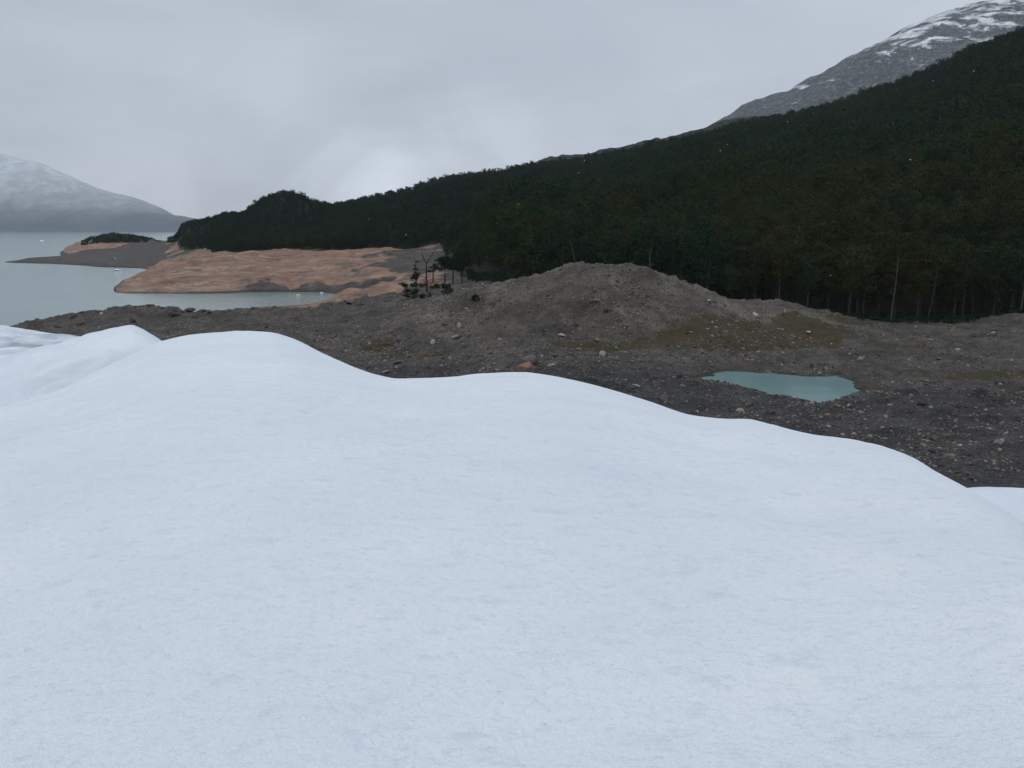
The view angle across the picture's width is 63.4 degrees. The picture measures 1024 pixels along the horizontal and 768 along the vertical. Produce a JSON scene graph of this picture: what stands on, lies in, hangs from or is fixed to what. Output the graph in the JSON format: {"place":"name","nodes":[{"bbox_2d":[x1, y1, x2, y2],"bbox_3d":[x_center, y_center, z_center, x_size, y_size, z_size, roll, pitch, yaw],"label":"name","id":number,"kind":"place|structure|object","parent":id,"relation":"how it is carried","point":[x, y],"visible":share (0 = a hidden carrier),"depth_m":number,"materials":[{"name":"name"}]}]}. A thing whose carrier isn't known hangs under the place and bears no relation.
{"place":"outdoors","nodes":[
{"label":"outdoors","id":0,"kind":"place"},
{"bbox_2d":[0,154,193,231],"bbox_3d":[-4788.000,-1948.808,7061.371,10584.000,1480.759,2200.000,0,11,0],"label":"mountain","id":1,"kind":"structure","parent":0,"point":[37,197],"depth_m":6728.10,"materials":[{"name":"stone"}]},
{"bbox_2d":[0,232,335,325],"bbox_3d":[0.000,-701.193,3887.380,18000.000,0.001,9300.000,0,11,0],"label":"lake","id":2,"kind":"structure","parent":0,"point":[30,291],"depth_m":392.10,"materials":[{"name":"liquid"}]},
{"bbox_2d":[0,0,982,218],"label":"sky","id":3,"kind":"structure","parent":0,"point":[253,95],"materials":[{"name":"grey"}]},
{"bbox_2d":[0,331,1023,767],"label":"snow","id":4,"kind":"structure","parent":0,"point":[244,549],"depth_m":3.53,"materials":[{"name":"snow"}]},
{"bbox_2d":[968,487,1023,521],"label":"snow apron","id":5,"kind":"object","parent":4,"relation":"on","point":[1010,499],"visible":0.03,"depth_m":28.68,"materials":[{"name":"snow"}]},
{"bbox_2d":[7,51,1023,487],"bbox_3d":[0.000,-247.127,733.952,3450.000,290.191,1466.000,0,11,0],"label":"ground","id":6,"kind":"structure","parent":0,"point":[363,275],"depth_m":171.34,"materials":[{"name":"gravel"}]},
{"bbox_2d":[0,325,160,407],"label":"snow hummock","id":7,"kind":"object","parent":6,"relation":"on","point":[33,363],"visible":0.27,"depth_m":25.23,"materials":[{"name":"snow"}]},
{"bbox_2d":[80,232,161,244],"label":"scrub","id":8,"kind":"object","parent":6,"relation":"on","point":[113,237],"visible":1,"depth_m":988.19,"materials":[{"name":"green plant"}]},
{"bbox_2d":[402,288,419,297],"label":"bush","id":9,"kind":"object","parent":6,"relation":"on","point":[413,292],"visible":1,"depth_m":234.81,"materials":[{"name":"green plant"}]},
{"bbox_2d":[410,261,420,286],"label":"tree","id":10,"kind":"object","parent":6,"relation":"on","point":[415,275],"visible":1,"depth_m":297.84,"materials":[{"name":"green plant"}]},
{"bbox_2d":[419,292,431,297],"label":"bush","id":11,"kind":"object","parent":6,"relation":"on","point":[423,295],"visible":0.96,"depth_m":209.19,"materials":[{"name":"green plant"}]},
{"bbox_2d":[421,247,436,291],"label":"dead tree","id":12,"kind":"object","parent":6,"relation":"on","point":[426,270],"visible":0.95,"depth_m":273.68,"materials":[{"name":"grey wood"}]},
{"bbox_2d":[427,263,437,282],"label":"tree","id":13,"kind":"object","parent":6,"relation":"on","point":[432,270],"visible":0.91,"depth_m":302.52,"materials":[{"name":"green plant"}]},
{"bbox_2d":[434,255,453,283],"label":"tree","id":14,"kind":"object","parent":6,"relation":"on","point":[441,261],"visible":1,"depth_m":298.11,"materials":[{"name":"green plant"}]},
{"bbox_2d":[441,285,453,294],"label":"bush","id":15,"kind":"object","parent":6,"relation":"on","point":[446,287],"visible":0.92,"depth_m":200.88,"materials":[{"name":"green plant"}]},
{"bbox_2d":[444,256,464,284],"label":"tree","id":16,"kind":"object","parent":6,"relation":"on","point":[453,268],"visible":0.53,"depth_m":301.40,"materials":[{"name":"green plant"}]},
{"bbox_2d":[450,250,472,282],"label":"tree","id":17,"kind":"object","parent":6,"relation":"on","point":[463,260],"visible":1,"depth_m":296.29,"materials":[{"name":"green plant"}]},
{"bbox_2d":[470,293,479,300],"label":"bush","id":18,"kind":"object","parent":6,"relation":"on","point":[474,298],"visible":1,"depth_m":177.48,"materials":[{"name":"green plant"}]},
{"bbox_2d":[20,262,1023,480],"bbox_3d":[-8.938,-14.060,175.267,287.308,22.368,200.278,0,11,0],"label":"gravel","id":19,"kind":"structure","parent":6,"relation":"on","point":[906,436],"depth_m":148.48,"materials":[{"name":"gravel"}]},
{"bbox_2d":[516,362,533,372],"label":"boulder","id":20,"kind":"object","parent":6,"relation":"on","point":[526,367],"visible":0.81,"depth_m":133.91,"materials":[{"name":"stone"}]},
{"bbox_2d":[523,355,535,362],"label":"boulder","id":21,"kind":"object","parent":6,"relation":"on","point":[530,358],"visible":0.63,"depth_m":141.62,"materials":[{"name":"stone"}]},
{"bbox_2d":[532,226,566,268],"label":"beech tree","id":22,"kind":"object","parent":6,"relation":"on","point":[546,240],"visible":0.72,"depth_m":240.88,"materials":[{"name":"green plant"}]},
{"bbox_2d":[550,220,577,267],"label":"beech tree","id":23,"kind":"object","parent":6,"relation":"on","point":[564,237],"visible":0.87,"depth_m":232.13,"materials":[{"name":"green plant"}]},
{"bbox_2d":[553,229,581,262],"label":"beech tree","id":24,"kind":"object","parent":6,"relation":"on","point":[572,233],"visible":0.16,"depth_m":247.91,"materials":[{"name":"green plant"}]},
{"bbox_2d":[569,236,596,262],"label":"beech tree","id":25,"kind":"object","parent":6,"relation":"on","point":[583,244],"visible":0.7,"depth_m":232.71,"materials":[{"name":"green plant"}]},
{"bbox_2d":[573,234,597,261],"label":"beech tree","id":26,"kind":"object","parent":6,"relation":"on","point":[579,237],"visible":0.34,"depth_m":236.48,"materials":[{"name":"green plant"}]},
{"bbox_2d":[167,26,1023,307],"bbox_3d":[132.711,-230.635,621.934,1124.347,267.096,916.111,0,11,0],"label":"forest","id":27,"kind":"object","parent":6,"relation":"on","point":[758,157],"visible":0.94,"depth_m":474.47,"materials":[{"name":"green plant"}]},
{"bbox_2d":[604,244,631,263],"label":"beech tree","id":28,"kind":"object","parent":6,"relation":"on","point":[617,249],"visible":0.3,"depth_m":233.07,"materials":[{"name":"green plant"}]},
{"bbox_2d":[611,239,638,264],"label":"beech tree","id":29,"kind":"object","parent":6,"relation":"on","point":[630,250],"visible":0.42,"depth_m":226.97,"materials":[{"name":"green plant"}]},
{"bbox_2d":[637,221,660,265],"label":"beech tree","id":30,"kind":"object","parent":6,"relation":"on","point":[644,236],"visible":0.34,"depth_m":229.16,"materials":[{"name":"green plant"}]},
{"bbox_2d":[630,239,668,271],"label":"beech tree","id":31,"kind":"object","parent":6,"relation":"on","point":[643,244],"visible":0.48,"depth_m":224.50,"materials":[{"name":"green plant"}]},
{"bbox_2d":[638,218,665,248],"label":"beech tree","id":32,"kind":"object","parent":6,"relation":"on","point":[658,221],"visible":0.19,"depth_m":268.46,"materials":[{"name":"green plant"}]},
{"bbox_2d":[642,221,662,253],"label":"beech tree","id":33,"kind":"object","parent":6,"relation":"on","point":[655,230],"visible":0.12,"depth_m":261.55,"materials":[{"name":"green plant"}]},
{"bbox_2d":[659,395,668,400],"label":"boulder","id":34,"kind":"object","parent":6,"relation":"on","point":[663,397],"visible":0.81,"depth_m":118.69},
{"bbox_2d":[653,230,681,274],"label":"beech tree","id":35,"kind":"object","parent":6,"relation":"on","point":[663,243],"visible":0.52,"depth_m":232.94,"materials":[{"name":"green plant"}]},
{"bbox_2d":[662,234,683,275],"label":"beech tree","id":36,"kind":"object","parent":6,"relation":"on","point":[674,241],"visible":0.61,"depth_m":224.79,"materials":[{"name":"green plant"}]},
{"bbox_2d":[672,245,692,283],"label":"beech tree","id":37,"kind":"object","parent":6,"relation":"on","point":[679,254],"visible":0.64,"depth_m":214.39,"materials":[{"name":"green plant"}]},
{"bbox_2d":[672,228,703,283],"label":"beech tree","id":38,"kind":"object","parent":6,"relation":"on","point":[689,251],"visible":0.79,"depth_m":214.31,"materials":[{"name":"green plant"}]},
{"bbox_2d":[678,253,701,282],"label":"beech tree","id":39,"kind":"object","parent":6,"relation":"on","point":[690,268],"visible":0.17,"depth_m":221.73,"materials":[{"name":"green plant"}]},
{"bbox_2d":[693,228,726,289],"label":"beech tree","id":40,"kind":"object","parent":6,"relation":"on","point":[709,255],"visible":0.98,"depth_m":205.51,"materials":[{"name":"green plant"}]},
{"bbox_2d":[696,246,724,287],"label":"beech tree","id":41,"kind":"object","parent":6,"relation":"on","point":[714,264],"visible":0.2,"depth_m":219.66,"materials":[{"name":"green plant"}]},
{"bbox_2d":[694,248,738,295],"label":"beech tree","id":42,"kind":"object","parent":6,"relation":"on","point":[715,261],"visible":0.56,"depth_m":209.96,"materials":[{"name":"green plant"}]},
{"bbox_2d":[703,237,742,296],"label":"beech tree","id":43,"kind":"object","parent":6,"relation":"on","point":[724,245],"visible":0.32,"depth_m":217.50,"materials":[{"name":"green plant"}]},
{"bbox_2d":[711,237,735,292],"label":"beech tree","id":44,"kind":"object","parent":6,"relation":"on","point":[725,238],"visible":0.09,"depth_m":230.13,"materials":[{"name":"green plant"}]},
{"bbox_2d":[719,249,742,296],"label":"beech tree","id":45,"kind":"object","parent":6,"relation":"on","point":[727,265],"visible":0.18,"depth_m":224.26,"materials":[{"name":"green plant"}]},
{"bbox_2d":[719,267,744,298],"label":"beech tree","id":46,"kind":"object","parent":6,"relation":"on","point":[733,278],"visible":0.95,"depth_m":204.31,"materials":[{"name":"green plant"}]},
{"bbox_2d":[720,233,747,298],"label":"beech tree","id":47,"kind":"object","parent":6,"relation":"on","point":[734,243],"visible":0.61,"depth_m":211.37,"materials":[{"name":"green plant"}]},
{"bbox_2d":[445,248,1023,323],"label":"undergrowth","id":48,"kind":"object","parent":6,"relation":"on","point":[471,274],"visible":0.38,"depth_m":205.78,"materials":[{"name":"green plant"}]},
{"bbox_2d":[729,267,744,298],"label":"beech tree","id":49,"kind":"object","parent":6,"relation":"on","point":[740,289],"visible":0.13,"depth_m":216.37,"materials":[{"name":"green plant"}]},
{"bbox_2d":[734,247,763,299],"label":"beech tree","id":50,"kind":"object","parent":6,"relation":"on","point":[747,264],"visible":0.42,"depth_m":212.19,"materials":[{"name":"green plant"}]},
{"bbox_2d":[739,243,773,299],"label":"beech tree","id":51,"kind":"object","parent":6,"relation":"on","point":[754,276],"visible":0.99,"depth_m":204.34,"materials":[{"name":"green plant"}]},
{"bbox_2d":[760,235,777,286],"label":"beech tree","id":52,"kind":"object","parent":6,"relation":"on","point":[768,238],"visible":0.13,"depth_m":221.09,"materials":[{"name":"green plant"}]},
{"bbox_2d":[747,245,792,299],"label":"beech tree","id":53,"kind":"object","parent":6,"relation":"on","point":[764,290],"visible":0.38,"depth_m":212.07,"materials":[{"name":"green plant"}]},
{"bbox_2d":[766,408,775,413],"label":"boulder","id":54,"kind":"object","parent":6,"relation":"on","point":[771,411],"visible":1,"depth_m":107.71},
{"bbox_2d":[765,251,796,298],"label":"beech tree","id":55,"kind":"object","parent":6,"relation":"on","point":[772,282],"visible":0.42,"depth_m":205.59,"materials":[{"name":"green plant"}]},
{"bbox_2d":[759,239,804,298],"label":"beech tree","id":56,"kind":"object","parent":6,"relation":"on","point":[781,263],"visible":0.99,"depth_m":200.51,"materials":[{"name":"green plant"}]},
{"bbox_2d":[775,237,800,290],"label":"beech tree","id":57,"kind":"object","parent":6,"relation":"on","point":[799,241],"visible":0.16,"depth_m":233.26,"materials":[{"name":"green plant"}]},
{"bbox_2d":[776,244,811,300],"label":"beech tree","id":58,"kind":"object","parent":6,"relation":"on","point":[792,277],"visible":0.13,"depth_m":215.72,"materials":[{"name":"green plant"}]},
{"bbox_2d":[781,255,815,303],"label":"beech tree","id":59,"kind":"object","parent":6,"relation":"on","point":[798,276],"visible":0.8,"depth_m":203.91,"materials":[{"name":"green plant"}]},
{"bbox_2d":[787,255,810,303],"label":"beech tree","id":60,"kind":"object","parent":6,"relation":"on","point":[800,295],"visible":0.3,"depth_m":210.36,"materials":[{"name":"green plant"}]},
{"bbox_2d":[792,263,822,307],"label":"beech tree","id":61,"kind":"object","parent":6,"relation":"on","point":[811,280],"visible":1,"depth_m":198.38,"materials":[{"name":"green plant"}]},
{"bbox_2d":[793,251,828,305],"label":"beech tree","id":62,"kind":"object","parent":6,"relation":"on","point":[816,259],"visible":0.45,"depth_m":206.00,"materials":[{"name":"green plant"}]},
{"bbox_2d":[796,239,827,293],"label":"beech tree","id":63,"kind":"object","parent":6,"relation":"on","point":[813,243],"visible":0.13,"depth_m":231.03,"materials":[{"name":"green plant"}]},
{"bbox_2d":[802,265,822,306],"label":"beech tree","id":64,"kind":"object","parent":6,"relation":"on","point":[812,294],"visible":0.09,"depth_m":221.18,"materials":[{"name":"green plant"}]},
{"bbox_2d":[811,245,848,308],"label":"beech tree","id":65,"kind":"object","parent":6,"relation":"on","point":[835,250],"visible":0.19,"depth_m":213.86,"materials":[{"name":"green plant"}]},
{"bbox_2d":[812,251,852,308],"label":"beech tree","id":66,"kind":"object","parent":6,"relation":"on","point":[831,262],"visible":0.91,"depth_m":204.81,"materials":[{"name":"green plant"}]},
{"bbox_2d":[825,267,859,311],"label":"beech tree","id":67,"kind":"object","parent":6,"relation":"on","point":[836,290],"visible":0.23,"depth_m":211.12,"materials":[{"name":"green plant"}]},
{"bbox_2d":[841,250,864,309],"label":"beech tree","id":68,"kind":"object","parent":6,"relation":"on","point":[846,301],"visible":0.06,"depth_m":221.05,"materials":[{"name":"green plant"}]},
{"bbox_2d":[834,241,875,314],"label":"beech tree","id":69,"kind":"object","parent":6,"relation":"on","point":[853,260],"visible":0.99,"depth_m":200.72,"materials":[{"name":"green plant"}]},
{"bbox_2d":[832,245,877,314],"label":"beech tree","id":70,"kind":"object","parent":6,"relation":"on","point":[865,281],"visible":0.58,"depth_m":204.85,"materials":[{"name":"green plant"}]},
{"bbox_2d":[844,268,869,310],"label":"beech tree","id":71,"kind":"object","parent":6,"relation":"on","point":[855,297],"visible":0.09,"depth_m":217.27,"materials":[{"name":"green plant"}]},
{"bbox_2d":[839,255,883,311],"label":"beech tree","id":72,"kind":"object","parent":6,"relation":"on","point":[853,306],"visible":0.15,"depth_m":211.21,"materials":[{"name":"green plant"}]},
{"bbox_2d":[865,262,899,313],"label":"beech tree","id":73,"kind":"object","parent":6,"relation":"on","point":[884,285],"visible":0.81,"depth_m":206.21,"materials":[{"name":"green plant"}]},
{"bbox_2d":[877,250,898,303],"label":"beech tree","id":74,"kind":"object","parent":6,"relation":"on","point":[890,255],"visible":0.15,"depth_m":226.20,"materials":[{"name":"green plant"}]},
{"bbox_2d":[877,274,905,314],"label":"beech tree","id":75,"kind":"object","parent":6,"relation":"on","point":[893,281],"visible":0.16,"depth_m":210.58,"materials":[{"name":"green plant"}]},
{"bbox_2d":[886,253,905,322],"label":"dead tree","id":76,"kind":"object","parent":6,"relation":"on","point":[894,291],"visible":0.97,"depth_m":199.22,"materials":[{"name":"wood"}]},
{"bbox_2d":[891,235,906,270],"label":"beech tree","id":77,"kind":"object","parent":6,"relation":"on","point":[900,240],"visible":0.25,"depth_m":228.42,"materials":[{"name":"green plant"}]},
{"bbox_2d":[887,262,912,307],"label":"beech tree","id":78,"kind":"object","parent":6,"relation":"on","point":[899,279],"visible":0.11,"depth_m":223.45,"materials":[{"name":"green plant"}]},
{"bbox_2d":[876,239,926,318],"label":"beech tree","id":79,"kind":"object","parent":6,"relation":"on","point":[895,248],"visible":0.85,"depth_m":204.62,"materials":[{"name":"green plant"}]},
{"bbox_2d":[894,247,930,313],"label":"beech tree","id":80,"kind":"object","parent":6,"relation":"on","point":[915,304],"visible":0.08,"depth_m":219.29,"materials":[{"name":"green plant"}]},
{"bbox_2d":[902,268,936,319],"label":"beech tree","id":81,"kind":"object","parent":6,"relation":"on","point":[920,277],"visible":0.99,"depth_m":201.83,"materials":[{"name":"green plant"}]},
{"bbox_2d":[899,243,942,317],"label":"beech tree","id":82,"kind":"object","parent":6,"relation":"on","point":[923,251],"visible":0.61,"depth_m":205.65,"materials":[{"name":"green plant"}]},
{"bbox_2d":[917,400,926,406],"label":"boulder","id":83,"kind":"object","parent":6,"relation":"on","point":[923,403],"visible":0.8,"depth_m":114.20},
{"bbox_2d":[899,258,947,316],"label":"beech tree","id":84,"kind":"object","parent":6,"relation":"on","point":[940,264],"visible":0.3,"depth_m":207.40,"materials":[{"name":"green plant"}]},
{"bbox_2d":[928,266,938,316],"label":"dead tree","id":85,"kind":"object","parent":6,"relation":"on","point":[933,294],"visible":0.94,"depth_m":203.43,"materials":[{"name":"wood"}]},
{"bbox_2d":[914,252,961,313],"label":"beech tree","id":86,"kind":"object","parent":6,"relation":"on","point":[940,278],"visible":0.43,"depth_m":208.55,"materials":[{"name":"green plant"}]},
{"bbox_2d":[923,244,957,313],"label":"beech tree","id":87,"kind":"object","parent":6,"relation":"on","point":[944,252],"visible":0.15,"depth_m":213.78,"materials":[{"name":"green plant"}]},
{"bbox_2d":[927,243,955,302],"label":"beech tree","id":88,"kind":"object","parent":6,"relation":"on","point":[937,244],"visible":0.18,"depth_m":222.13,"materials":[{"name":"green plant"}]},
{"bbox_2d":[932,253,955,317],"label":"beech tree","id":89,"kind":"object","parent":6,"relation":"on","point":[946,293],"visible":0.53,"depth_m":210.52,"materials":[{"name":"green plant"}]},
{"bbox_2d":[932,239,966,296],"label":"beech tree","id":90,"kind":"object","parent":6,"relation":"on","point":[960,244],"visible":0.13,"depth_m":226.15,"materials":[{"name":"green plant"}]},
{"bbox_2d":[939,263,974,318],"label":"beech tree","id":91,"kind":"object","parent":6,"relation":"on","point":[960,271],"visible":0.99,"depth_m":204.13,"materials":[{"name":"green plant"}]},
{"bbox_2d":[952,260,978,314],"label":"beech tree","id":92,"kind":"object","parent":6,"relation":"on","point":[963,286],"visible":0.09,"depth_m":215.95,"materials":[{"name":"green plant"}]},
{"bbox_2d":[948,243,992,316],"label":"beech tree","id":93,"kind":"object","parent":6,"relation":"on","point":[966,261],"visible":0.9,"depth_m":205.09,"materials":[{"name":"green plant"}]},
{"bbox_2d":[958,260,994,312],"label":"beech tree","id":94,"kind":"object","parent":6,"relation":"on","point":[980,283],"visible":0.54,"depth_m":210.58,"materials":[{"name":"green plant"}]},
{"bbox_2d":[965,246,1000,308],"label":"beech tree","id":95,"kind":"object","parent":6,"relation":"on","point":[986,254],"visible":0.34,"depth_m":219.47,"materials":[{"name":"green plant"}]},
{"bbox_2d":[980,240,1013,313],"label":"beech tree","id":96,"kind":"object","parent":6,"relation":"on","point":[998,248],"visible":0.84,"depth_m":205.65,"materials":[{"name":"green plant"}]},
{"bbox_2d":[992,438,1002,444],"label":"boulder","id":97,"kind":"object","parent":6,"relation":"on","point":[998,441],"visible":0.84,"depth_m":91.60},
{"bbox_2d":[989,265,1011,310],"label":"beech tree","id":98,"kind":"object","parent":6,"relation":"on","point":[999,286],"visible":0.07,"depth_m":216.51,"materials":[{"name":"green plant"}]},
{"bbox_2d":[990,254,1011,312],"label":"beech tree","id":99,"kind":"object","parent":6,"relation":"on","point":[1000,298],"visible":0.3,"depth_m":209.57,"materials":[{"name":"green plant"}]},
{"bbox_2d":[988,249,1022,306],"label":"beech tree","id":100,"kind":"object","parent":6,"relation":"on","point":[1003,305],"visible":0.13,"depth_m":220.09,"materials":[{"name":"green plant"}]},
{"bbox_2d":[989,250,1023,311],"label":"beech tree","id":101,"kind":"object","parent":6,"relation":"on","point":[1014,268],"visible":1,"depth_m":201.68,"materials":[{"name":"green plant"}]},
{"bbox_2d":[1001,251,1023,308],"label":"beech tree","id":102,"kind":"object","parent":6,"relation":"on","point":[1018,295],"visible":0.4,"depth_m":206.71,"materials":[{"name":"green plant"}]},
{"bbox_2d":[1008,247,1023,308],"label":"beech tree","id":103,"kind":"object","parent":6,"relation":"on","point":[1019,268],"visible":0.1,"depth_m":218.78,"materials":[{"name":"green plant"}]},
{"bbox_2d":[533,108,808,163],"bbox_3d":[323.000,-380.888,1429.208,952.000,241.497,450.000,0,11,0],"label":"wooded ridge","id":104,"kind":"structure","parent":0,"point":[707,128],"depth_m":1397.01,"materials":[{"name":"stone"}]},
{"bbox_2d":[701,371,860,402],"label":"pond","id":105,"kind":"structure","parent":0,"point":[819,389],"depth_m":133.64,"materials":[{"name":"liquid"}]},
{"bbox_2d":[716,0,1023,121],"bbox_3d":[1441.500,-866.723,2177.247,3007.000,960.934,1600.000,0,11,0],"label":"snowy mountain","id":106,"kind":"structure","parent":0,"point":[899,54],"depth_m":2255.26,"materials":[{"name":"stone"}]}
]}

